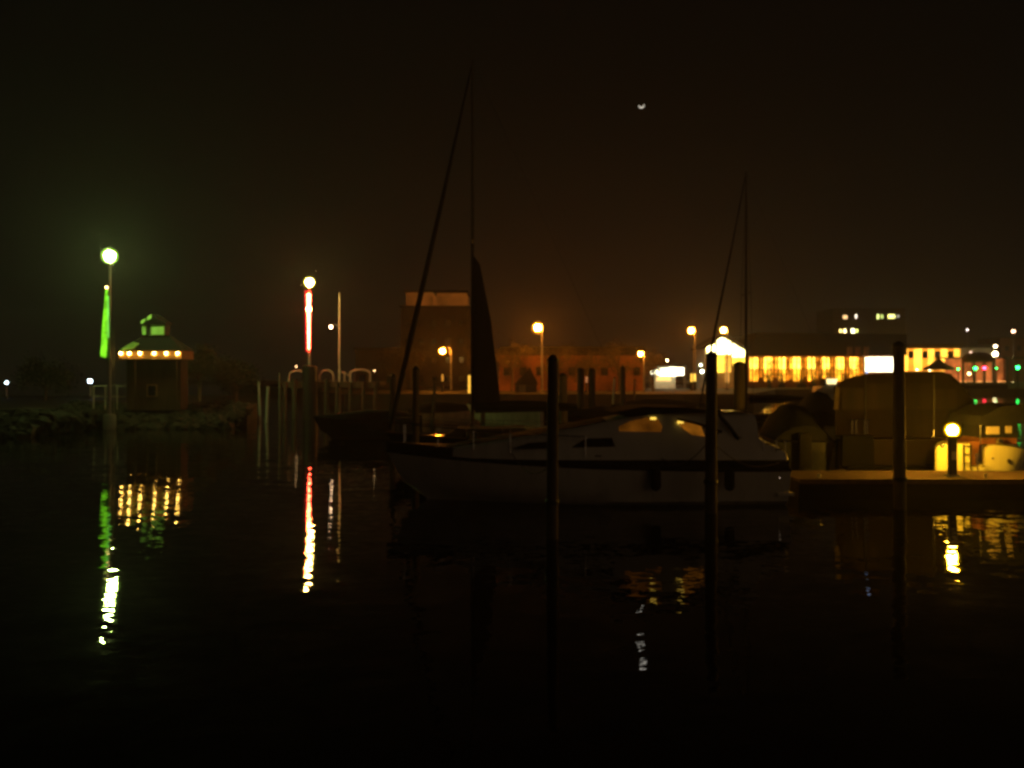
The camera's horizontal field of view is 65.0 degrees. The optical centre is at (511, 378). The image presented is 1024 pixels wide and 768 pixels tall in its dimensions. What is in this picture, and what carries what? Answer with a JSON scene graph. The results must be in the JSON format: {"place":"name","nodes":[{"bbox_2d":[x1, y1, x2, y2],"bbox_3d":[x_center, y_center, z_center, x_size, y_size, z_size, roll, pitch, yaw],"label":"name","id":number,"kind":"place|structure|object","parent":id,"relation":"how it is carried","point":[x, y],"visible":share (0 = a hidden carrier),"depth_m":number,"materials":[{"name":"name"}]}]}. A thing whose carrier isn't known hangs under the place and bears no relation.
{"place":"outdoors","nodes":[
{"label":"outdoors","id":0,"kind":"place"},
{"bbox_2d":[0,395,256,424],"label":"pier ground","id":1,"kind":"structure","parent":0,"point":[12,403],"depth_m":83.66,"materials":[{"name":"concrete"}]},
{"bbox_2d":[0,351,82,399],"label":"bushy tree","id":2,"kind":"object","parent":1,"relation":"on","point":[59,380],"visible":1,"depth_m":83.66,"materials":[{"name":"green plant"}]},
{"bbox_2d":[56,399,253,428],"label":"rocks","id":3,"kind":"object","parent":1,"relation":"on","point":[217,414],"visible":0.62,"depth_m":57.84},
{"bbox_2d":[93,385,126,409],"bbox_3d":[-29.220,1.363,58.600,2.619,1.773,0.060,0,0,0],"label":"handrail","id":4,"kind":"object","parent":3,"relation":"on","point":[105,396],"visible":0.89,"depth_m":58.58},
{"bbox_2d":[119,314,193,409],"bbox_3d":[-25.899,-1.229,58.525,4.595,6.959,2.550,0,0,0],"label":"pier hut","id":5,"kind":"object","parent":3,"relation":"on","point":[157,356],"visible":1,"depth_m":58.10,"materials":[{"name":"paint"}]},
{"bbox_2d":[147,384,156,396],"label":"window","id":6,"kind":"structure","parent":5,"relation":"in","point":[151,388],"depth_m":58.03,"materials":[{"name":"black glass"}]},
{"bbox_2d":[163,384,174,409],"bbox_3d":[-24.747,1.300,58.028,0.837,1.900,0.125,0,0,0],"label":"door","id":7,"kind":"structure","parent":5,"relation":"in","point":[168,389],"depth_m":58.05,"materials":[{"name":"brown metal"}]},
{"bbox_2d":[188,343,222,401],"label":"bushy tree","id":8,"kind":"object","parent":1,"relation":"on","point":[198,365],"visible":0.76,"depth_m":71.69,"materials":[{"name":"green plant"}]},
{"bbox_2d":[206,353,264,401],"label":"bushy tree","id":9,"kind":"object","parent":1,"relation":"on","point":[229,376],"visible":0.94,"depth_m":77.08,"materials":[{"name":"green plant"}]},
{"bbox_2d":[399,290,470,385],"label":"warehouse","id":10,"kind":"structure","parent":0,"point":[444,319],"depth_m":190.00,"materials":[{"name":"brown brick"}]},
{"bbox_2d":[418,338,423,344],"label":"window","id":11,"kind":"structure","parent":10,"relation":"in","point":[421,340],"depth_m":189.95,"materials":[{"name":"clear glass"}]},
{"bbox_2d":[445,338,450,344],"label":"window","id":12,"kind":"structure","parent":10,"relation":"in","point":[447,340],"depth_m":189.95,"materials":[{"name":"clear glass"}]},
{"bbox_2d":[0,381,1023,767],"bbox_3d":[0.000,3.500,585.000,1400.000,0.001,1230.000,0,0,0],"label":"water","id":13,"kind":"structure","parent":0,"point":[274,591],"depth_m":11.69,"materials":[{"name":"black liquid"}]},
{"bbox_2d":[0,408,55,438],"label":"rocks","id":14,"kind":"object","parent":13,"relation":"in","point":[16,424],"visible":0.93,"depth_m":48.86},
{"bbox_2d":[26,407,105,435],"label":"rocks","id":15,"kind":"object","parent":13,"relation":"in","point":[87,418],"visible":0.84,"depth_m":52.40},
{"bbox_2d":[100,244,115,429],"bbox_3d":[-27.899,-2.711,55.700,1.169,13.222,1.122,0,0,0],"label":"green harbour light","id":16,"kind":"object","parent":13,"relation":"in","point":[109,420],"visible":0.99,"depth_m":55.62,"materials":[{"name":"metal"}]},
{"bbox_2d":[258,382,261,421],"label":"mooring pile","id":17,"kind":"object","parent":13,"relation":"in","point":[259,402],"visible":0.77,"depth_m":65.92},
{"bbox_2d":[265,386,268,422],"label":"mooring pile","id":18,"kind":"object","parent":13,"relation":"in","point":[267,406],"visible":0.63,"depth_m":63.91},
{"bbox_2d":[278,373,280,419],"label":"mooring pile","id":19,"kind":"object","parent":13,"relation":"in","point":[279,378],"visible":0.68,"depth_m":67.92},
{"bbox_2d":[302,273,316,418],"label":"red harbour light","id":20,"kind":"object","parent":13,"relation":"in","point":[309,390],"visible":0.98,"depth_m":69.58,"materials":[{"name":"paint"}]},
{"bbox_2d":[282,366,385,418],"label":"jetty","id":21,"kind":"object","parent":13,"relation":"in","point":[294,384],"visible":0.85,"depth_m":70.56,"materials":[{"name":"brown wood"}]},
{"bbox_2d":[330,293,340,412],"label":"signal pole","id":22,"kind":"object","parent":13,"relation":"in","point":[339,356],"visible":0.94,"depth_m":73.94,"materials":[{"name":"metal"}]},
{"bbox_2d":[313,410,421,439],"bbox_3d":[-8.398,2.821,47.056,6.370,2.059,2.466,0,0,-20],"label":"covered boat","id":23,"kind":"object","parent":13,"relation":"on","point":[364,425],"visible":0.74,"depth_m":46.09,"materials":[{"name":"black paint"}]},
{"bbox_2d":[412,366,419,442],"bbox_3d":[-3.594,2.105,30.000,0.321,5.192,0.284,0,0,0],"label":"mooring pile","id":24,"kind":"object","parent":13,"relation":"in","point":[415,417],"visible":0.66,"depth_m":29.89,"materials":[{"name":"paint"}]},
{"bbox_2d":[431,377,435,425],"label":"mooring pile","id":25,"kind":"object","parent":13,"relation":"in","point":[433,399],"visible":0.82,"depth_m":59.90,"materials":[{"name":"paint"}]},
{"bbox_2d":[408,401,474,424],"bbox_3d":[-5.119,2.794,61.944,5.871,2.111,2.366,0,0,-20],"label":"covered boat","id":26,"kind":"object","parent":13,"relation":"on","point":[451,413],"visible":0.52,"depth_m":61.03,"materials":[{"name":"black fabric"}]},
{"bbox_2d":[386,60,626,443],"bbox_3d":[0.116,-4.424,32.000,10.276,16.548,3.155,0,0,0],"label":"sailing yacht","id":27,"kind":"object","parent":13,"relation":"on","point":[485,395],"visible":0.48,"depth_m":31.88,"materials":[{"name":"blue paint"}]},
{"bbox_2d":[466,400,546,428],"bbox_3d":[-0.373,2.671,57.944,6.371,2.359,2.566,0,0,20],"label":"covered boat","id":28,"kind":"object","parent":13,"relation":"on","point":[517,418],"visible":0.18,"depth_m":56.65,"materials":[{"name":"black fabric"}]},
{"bbox_2d":[545,354,558,539],"bbox_3d":[0.881,2.077,17.600,0.305,5.248,0.305,0,0,0],"label":"mooring pile","id":29,"kind":"object","parent":13,"relation":"in","point":[552,501],"visible":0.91,"depth_m":17.49,"materials":[{"name":"paint"}]},
{"bbox_2d":[559,373,567,423],"bbox_3d":[2.566,2.197,40.000,0.500,5.012,0.432,0,0,0],"label":"mooring pile","id":30,"kind":"object","parent":13,"relation":"in","point":[563,417],"visible":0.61,"depth_m":39.83,"materials":[{"name":"paint"}]},
{"bbox_2d":[577,367,583,407],"bbox_3d":[5.125,1.914,60.000,0.597,5.574,0.583,0,0,0],"label":"mooring pile","id":31,"kind":"object","parent":13,"relation":"in","point":[580,386],"visible":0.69,"depth_m":59.77,"materials":[{"name":"paint"}]},
{"bbox_2d":[386,404,793,504],"bbox_3d":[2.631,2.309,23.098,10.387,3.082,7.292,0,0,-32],"label":"motor cruiser","id":32,"kind":"object","parent":13,"relation":"on","point":[641,454],"visible":0.96,"depth_m":22.09,"materials":[{"name":"white paint"}]},
{"bbox_2d":[513,442,546,448],"bbox_3d":[0.606,1.818,22.020,1.212,0.202,0.091,0,0,0],"label":"side window","id":33,"kind":"structure","parent":32,"relation":"in","point":[537,445],"depth_m":21.99,"materials":[{"name":"black glass"}]},
{"bbox_2d":[571,438,614,447],"bbox_3d":[2.222,1.747,22.041,1.212,0.263,0.109,0,0,0],"label":"side window","id":34,"kind":"structure","parent":32,"relation":"in","point":[590,442],"depth_m":22.02,"materials":[{"name":"black glass"}]},
{"bbox_2d":[619,417,661,431],"bbox_3d":[3.545,1.255,22.186,1.192,0.399,0.145,0,0,0],"label":"side window","id":35,"kind":"structure","parent":32,"relation":"in","point":[651,424],"depth_m":22.17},
{"bbox_2d":[676,420,703,435],"bbox_3d":[4.919,1.343,22.156,0.760,0.465,0.126,0,0,7],"label":"side window","id":36,"kind":"structure","parent":32,"relation":"in","point":[693,429],"depth_m":22.14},
{"bbox_2d":[677,418,721,432],"bbox_3d":[5.154,1.282,22.070,1.232,0.410,0.070,0,0,0],"label":"window frame","id":37,"kind":"structure","parent":32,"relation":"in","point":[683,420],"depth_m":22.04,"materials":[{"name":"black rubber"}]},
{"bbox_2d":[588,368,595,407],"bbox_3d":[5.961,1.942,60.000,0.604,5.520,0.566,0,0,0],"label":"mooring pile","id":38,"kind":"object","parent":13,"relation":"in","point":[591,400],"visible":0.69,"depth_m":59.78,"materials":[{"name":"paint"}]},
{"bbox_2d":[612,377,614,403],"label":"mooring pile","id":39,"kind":"object","parent":13,"relation":"in","point":[613,395],"visible":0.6,"depth_m":65.93,"materials":[{"name":"paint"}]},
{"bbox_2d":[620,366,625,405],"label":"mooring pile","id":40,"kind":"object","parent":13,"relation":"in","point":[622,386],"visible":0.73,"depth_m":61.85,"materials":[{"name":"paint"}]},
{"bbox_2d":[633,379,635,399],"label":"mooring pile","id":41,"kind":"object","parent":13,"relation":"in","point":[634,385],"visible":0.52,"depth_m":65.92,"materials":[{"name":"paint"}]},
{"bbox_2d":[610,398,705,408],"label":"covered boat","id":42,"kind":"object","parent":13,"relation":"on","point":[663,401],"visible":0.33,"depth_m":65.29,"materials":[{"name":"blue paint"}]},
{"bbox_2d":[704,351,717,513],"bbox_3d":[5.197,1.982,21.000,0.378,5.437,0.378,0,0,0],"label":"mooring pile","id":43,"kind":"object","parent":13,"relation":"in","point":[710,481],"visible":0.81,"depth_m":20.87,"materials":[{"name":"paint"}]},
{"bbox_2d":[733,361,745,411],"bbox_3d":[9.623,1.975,34.000,0.547,5.451,0.542,0,0,0],"label":"mooring pile","id":44,"kind":"object","parent":13,"relation":"in","point":[739,386],"visible":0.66,"depth_m":33.79,"materials":[{"name":"paint"}]},
{"bbox_2d":[698,172,833,429],"bbox_3d":[14.211,-3.741,44.000,8.436,15.182,3.155,0,0,0],"label":"sailing yacht","id":45,"kind":"object","parent":13,"relation":"on","point":[761,418],"visible":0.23,"depth_m":43.94,"materials":[{"name":"blue paint"}]},
{"bbox_2d":[758,403,834,470],"bbox_3d":[11.382,2.416,32.837,2.566,2.869,6.770,0,0,10],"label":"covered boat","id":46,"kind":"object","parent":13,"relation":"on","point":[810,442],"visible":0.82,"depth_m":29.91,"materials":[{"name":"fabric"}]},
{"bbox_2d":[792,378,837,404],"bbox_3d":[24.428,1.897,62.000,6.000,3.906,2.197,0,0,0],"label":"lit cabin boat","id":47,"kind":"object","parent":13,"relation":"on","point":[826,385],"visible":0.08,"depth_m":61.30,"materials":[{"name":"white paint"}]},
{"bbox_2d":[799,391,839,455],"bbox_3d":[15.157,2.214,39.845,2.666,3.273,7.369,0,0,20],"label":"covered boat","id":48,"kind":"object","parent":13,"relation":"on","point":[818,405],"visible":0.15,"depth_m":37.00,"materials":[{"name":"brown fabric"}]},
{"bbox_2d":[892,341,906,509],"bbox_3d":[10.415,1.837,21.600,0.383,5.729,0.378,0,0,0],"label":"mooring pile","id":49,"kind":"object","parent":13,"relation":"in","point":[899,478],"visible":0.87,"depth_m":21.47,"materials":[{"name":"paint"}]},
{"bbox_2d":[833,371,974,470],"bbox_3d":[15.940,1.799,32.639,4.796,4.202,10.770,0,0,26],"label":"canvas cruiser","id":50,"kind":"object","parent":13,"relation":"on","point":[863,406],"visible":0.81,"depth_m":29.27,"materials":[{"name":"fabric"}]},
{"bbox_2d":[841,388,863,409],"bbox_3d":[12.408,0.717,29.284,0.797,0.797,0.028,0,0,0],"label":"vinyl window","id":51,"kind":"structure","parent":50,"relation":"in","point":[851,398],"depth_m":29.27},
{"bbox_2d":[866,383,892,409],"bbox_3d":[13.391,0.638,29.284,0.957,0.957,0.028,0,0,0],"label":"vinyl window","id":52,"kind":"structure","parent":50,"relation":"in","point":[879,396],"depth_m":29.27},
{"bbox_2d":[906,383,931,409],"bbox_3d":[14.826,0.638,29.284,0.957,0.957,0.028,0,0,0],"label":"vinyl window","id":53,"kind":"structure","parent":50,"relation":"in","point":[919,395],"depth_m":29.27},
{"bbox_2d":[935,389,956,409],"bbox_3d":[15.809,0.744,29.284,0.797,0.744,0.028,0,0,0],"label":"vinyl window","id":54,"kind":"structure","parent":50,"relation":"in","point":[945,399],"depth_m":29.27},
{"bbox_2d":[789,471,1023,497],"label":"floating dock","id":55,"kind":"object","parent":13,"relation":"on","point":[919,484],"visible":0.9,"depth_m":23.65,"materials":[{"name":"brown wood"}]},
{"bbox_2d":[945,425,959,476],"bbox_3d":[13.311,2.126,24.300,0.470,1.627,0.463,0,0,0],"label":"dock lamp","id":56,"kind":"object","parent":55,"relation":"on","point":[952,431],"visible":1,"depth_m":24.21,"materials":[{"name":"metal"}]},
{"bbox_2d":[952,452,956,459],"bbox_3d":[13.311,2.315,24.201,0.140,0.250,0.013,0,0,0],"label":"socket door","id":57,"kind":"structure","parent":56,"relation":"in","point":[954,454],"depth_m":24.20,"materials":[{"name":"metal"}]},
{"bbox_2d":[934,402,1023,470],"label":"cabin boat","id":58,"kind":"object","parent":13,"relation":"on","point":[992,428],"visible":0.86,"depth_m":26.54,"materials":[{"name":"cream paint"},{"name":"dark canvas"},{"name":"lit glass"}]},
{"bbox_2d":[965,388,1023,394],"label":"pontoon","id":59,"kind":"object","parent":13,"relation":"on","point":[993,391],"visible":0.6,"depth_m":175.00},
{"bbox_2d":[0,0,1023,380],"label":"sky","id":60,"kind":"structure","parent":0,"point":[226,154],"materials":[{"name":"black"}]},
{"bbox_2d":[496,347,648,390],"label":"brick warehouse","id":61,"kind":"structure","parent":0,"point":[604,382],"depth_m":122.00,"materials":[{"name":"brown brick"}]},
{"bbox_2d":[503,367,509,374],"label":"window","id":62,"kind":"structure","parent":61,"relation":"in","point":[506,372],"depth_m":121.93,"materials":[{"name":"black glass"}]},
{"bbox_2d":[520,367,526,374],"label":"window","id":63,"kind":"structure","parent":61,"relation":"in","point":[524,370],"depth_m":121.93,"materials":[{"name":"black glass"}]},
{"bbox_2d":[634,367,640,374],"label":"window","id":64,"kind":"structure","parent":61,"relation":"in","point":[637,372],"depth_m":121.93,"materials":[{"name":"black glass"}]},
{"bbox_2d":[585,376,587,392],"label":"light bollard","id":65,"kind":"object","parent":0,"point":[586,387],"visible":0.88,"depth_m":99.91,"materials":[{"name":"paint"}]},
{"bbox_2d":[188,380,1023,385],"bbox_3d":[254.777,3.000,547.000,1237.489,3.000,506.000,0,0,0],"label":"wharf ground","id":66,"kind":"structure","parent":0,"point":[646,382],"depth_m":532.13,"materials":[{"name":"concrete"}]},
{"bbox_2d":[817,308,905,333],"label":"tower block","id":67,"kind":"structure","parent":66,"relation":"on","point":[866,320],"depth_m":560.00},
{"bbox_2d":[923,358,953,371],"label":"market tent","id":68,"kind":"object","parent":66,"relation":"on","point":[938,364],"visible":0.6,"depth_m":380.37,"materials":[{"name":"brown fabric"}]},
{"bbox_2d":[966,329,967,381],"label":"wharf lamp","id":69,"kind":"object","parent":66,"relation":"on","point":[967,353],"visible":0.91,"depth_m":385.88,"materials":[{"name":"metal"}]},
{"bbox_2d":[961,352,994,381],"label":"market tent","id":70,"kind":"object","parent":66,"relation":"on","point":[978,357],"visible":1,"depth_m":379.59,"materials":[{"name":"brown fabric"}]},
{"bbox_2d":[941,357,1023,381],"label":"terrace pavilion","id":71,"kind":"structure","parent":66,"relation":"on","point":[1004,365],"depth_m":395.52,"materials":[{"name":"brown brick"}]},
{"bbox_2d":[1012,330,1014,381],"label":"wharf lamp","id":72,"kind":"object","parent":66,"relation":"on","point":[1013,331],"visible":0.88,"depth_m":385.87,"materials":[{"name":"metal"}]},
{"bbox_2d":[231,384,1007,407],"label":"quay ground","id":73,"kind":"structure","parent":0,"point":[461,395],"depth_m":98.97,"materials":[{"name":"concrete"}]},
{"bbox_2d":[354,348,419,388],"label":"shed","id":74,"kind":"structure","parent":73,"relation":"on","point":[364,358],"depth_m":150.00,"materials":[{"name":"brown"}]},
{"bbox_2d":[359,375,365,381],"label":"window","id":75,"kind":"structure","parent":74,"relation":"in","point":[362,378],"depth_m":149.94,"materials":[{"name":"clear glass"}]},
{"bbox_2d":[372,375,378,381],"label":"window","id":76,"kind":"structure","parent":74,"relation":"in","point":[375,378],"depth_m":149.94,"materials":[{"name":"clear glass"}]},
{"bbox_2d":[374,336,436,391],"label":"quay tree","id":77,"kind":"object","parent":73,"relation":"on","point":[413,358],"visible":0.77,"depth_m":111.18,"materials":[{"name":"green plant"}]},
{"bbox_2d":[441,374,443,391],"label":"light bollard","id":78,"kind":"object","parent":73,"relation":"on","point":[442,385],"visible":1,"depth_m":111.90,"materials":[{"name":"metal"}]},
{"bbox_2d":[440,347,452,390],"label":"street lamp","id":79,"kind":"object","parent":73,"relation":"on","point":[442,350],"visible":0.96,"depth_m":117.92,"materials":[{"name":"metal"}]},
{"bbox_2d":[468,374,470,393],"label":"light bollard","id":80,"kind":"object","parent":73,"relation":"on","point":[469,384],"visible":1,"depth_m":96.89,"materials":[{"name":"paint"}]},
{"bbox_2d":[463,332,504,373],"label":"quay tree","id":81,"kind":"object","parent":73,"relation":"on","point":[470,354],"visible":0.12,"depth_m":117.42,"materials":[{"name":"green plant"}]},
{"bbox_2d":[494,336,540,390],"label":"quay tree","id":82,"kind":"object","parent":73,"relation":"on","point":[509,364],"visible":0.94,"depth_m":115.85,"materials":[{"name":"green plant"}]},
{"bbox_2d":[513,367,537,392],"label":"shed","id":83,"kind":"object","parent":73,"relation":"on","point":[526,382],"visible":0.98,"depth_m":103.80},
{"bbox_2d":[534,321,543,391],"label":"street lamp","id":84,"kind":"object","parent":73,"relation":"on","point":[537,325],"visible":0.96,"depth_m":107.89,"materials":[{"name":"metal"}]},
{"bbox_2d":[531,340,580,390],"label":"quay tree","id":85,"kind":"object","parent":73,"relation":"on","point":[562,360],"visible":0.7,"depth_m":116.38,"materials":[{"name":"green plant"}]},
{"bbox_2d":[564,348,611,390],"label":"quay tree","id":86,"kind":"object","parent":73,"relation":"on","point":[584,365],"visible":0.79,"depth_m":114.58,"materials":[{"name":"green plant"}]},
{"bbox_2d":[594,338,637,390],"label":"quay tree","id":87,"kind":"object","parent":73,"relation":"on","point":[614,359],"visible":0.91,"depth_m":116.88,"materials":[{"name":"green plant"}]},
{"bbox_2d":[639,350,645,391],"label":"street lamp","id":88,"kind":"object","parent":73,"relation":"on","point":[640,353],"visible":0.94,"depth_m":107.92,"materials":[{"name":"metal"}]},
{"bbox_2d":[633,350,674,390],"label":"quay tree","id":89,"kind":"object","parent":73,"relation":"on","point":[652,371],"visible":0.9,"depth_m":117.73,"materials":[{"name":"green plant"}]},
{"bbox_2d":[650,364,685,388],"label":"canopy kiosk","id":90,"kind":"object","parent":73,"relation":"on","point":[666,379],"visible":0.74,"depth_m":150.40,"materials":[{"name":"beige paint"}]},
{"bbox_2d":[656,376,670,380],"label":"window","id":91,"kind":"structure","parent":90,"relation":"in","point":[658,378],"depth_m":150.41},
{"bbox_2d":[690,373,692,390],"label":"light bollard","id":92,"kind":"object","parent":73,"relation":"on","point":[691,385],"visible":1,"depth_m":119.86,"materials":[{"name":"paint"}]},
{"bbox_2d":[689,326,696,390],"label":"street lamp","id":93,"kind":"object","parent":73,"relation":"on","point":[691,330],"visible":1,"depth_m":119.92,"materials":[{"name":"metal"}]},
{"bbox_2d":[693,373,695,389],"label":"light bollard","id":94,"kind":"object","parent":73,"relation":"on","point":[694,384],"visible":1,"depth_m":119.87,"materials":[{"name":"paint"}]},
{"bbox_2d":[691,334,749,388],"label":"gabled hall","id":95,"kind":"structure","parent":73,"relation":"on","point":[736,353],"depth_m":150.30,"materials":[{"name":"beige paint"}]},
{"bbox_2d":[721,326,728,389],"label":"street lamp","id":96,"kind":"object","parent":73,"relation":"on","point":[723,329],"visible":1,"depth_m":131.92,"materials":[{"name":"metal"}]},
{"bbox_2d":[766,364,770,387],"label":"planter","id":97,"kind":"object","parent":73,"relation":"on","point":[768,382],"visible":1,"depth_m":162.85,"materials":[{"name":"green plant"}]},
{"bbox_2d":[776,362,785,387],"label":"planter","id":98,"kind":"object","parent":73,"relation":"on","point":[781,379],"visible":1,"depth_m":162.71,"materials":[{"name":"green plant"}]},
{"bbox_2d":[796,363,806,387],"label":"planter","id":99,"kind":"object","parent":73,"relation":"on","point":[801,385],"visible":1,"depth_m":162.73,"materials":[{"name":"green plant"}]},
{"bbox_2d":[810,364,816,387],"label":"planter","id":100,"kind":"object","parent":73,"relation":"on","point":[813,383],"visible":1,"depth_m":162.89,"materials":[{"name":"green plant"}]},
{"bbox_2d":[734,333,906,387],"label":"restaurant hall","id":101,"kind":"structure","parent":73,"relation":"on","point":[851,355],"depth_m":164.98,"materials":[{"name":"yellow brick"}]},
{"bbox_2d":[865,357,871,371],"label":"window","id":102,"kind":"structure","parent":101,"relation":"in","point":[869,358],"depth_m":165.00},
{"bbox_2d":[872,357,878,371],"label":"window","id":103,"kind":"structure","parent":101,"relation":"in","point":[875,360],"depth_m":165.00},
{"bbox_2d":[879,357,885,371],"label":"window","id":104,"kind":"structure","parent":101,"relation":"in","point":[882,360],"depth_m":165.00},
{"bbox_2d":[886,357,892,371],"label":"window","id":105,"kind":"structure","parent":101,"relation":"in","point":[889,360],"depth_m":165.00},
{"bbox_2d":[905,344,998,372],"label":"yellow building","id":106,"kind":"structure","parent":0,"point":[919,357],"depth_m":400.40,"materials":[{"name":"beige paint"}]},
{"bbox_2d":[908,351,913,357],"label":"window","id":107,"kind":"structure","parent":106,"relation":"in","point":[910,353],"depth_m":400.47,"materials":[{"name":"black glass"}]},
{"bbox_2d":[922,351,927,357],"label":"window","id":108,"kind":"structure","parent":106,"relation":"in","point":[924,353],"depth_m":400.47,"materials":[{"name":"black glass"}]},
{"bbox_2d":[934,351,940,357],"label":"window","id":109,"kind":"structure","parent":106,"relation":"in","point":[937,354],"depth_m":400.47,"materials":[{"name":"black glass"}]},
{"bbox_2d":[947,351,953,356],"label":"window","id":110,"kind":"structure","parent":106,"relation":"in","point":[949,353],"depth_m":400.47,"materials":[{"name":"black glass"}]},
{"bbox_2d":[977,337,1023,356],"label":"corner house","id":111,"kind":"structure","parent":0,"point":[1005,349],"depth_m":410.00,"materials":[{"name":"brown brick"}]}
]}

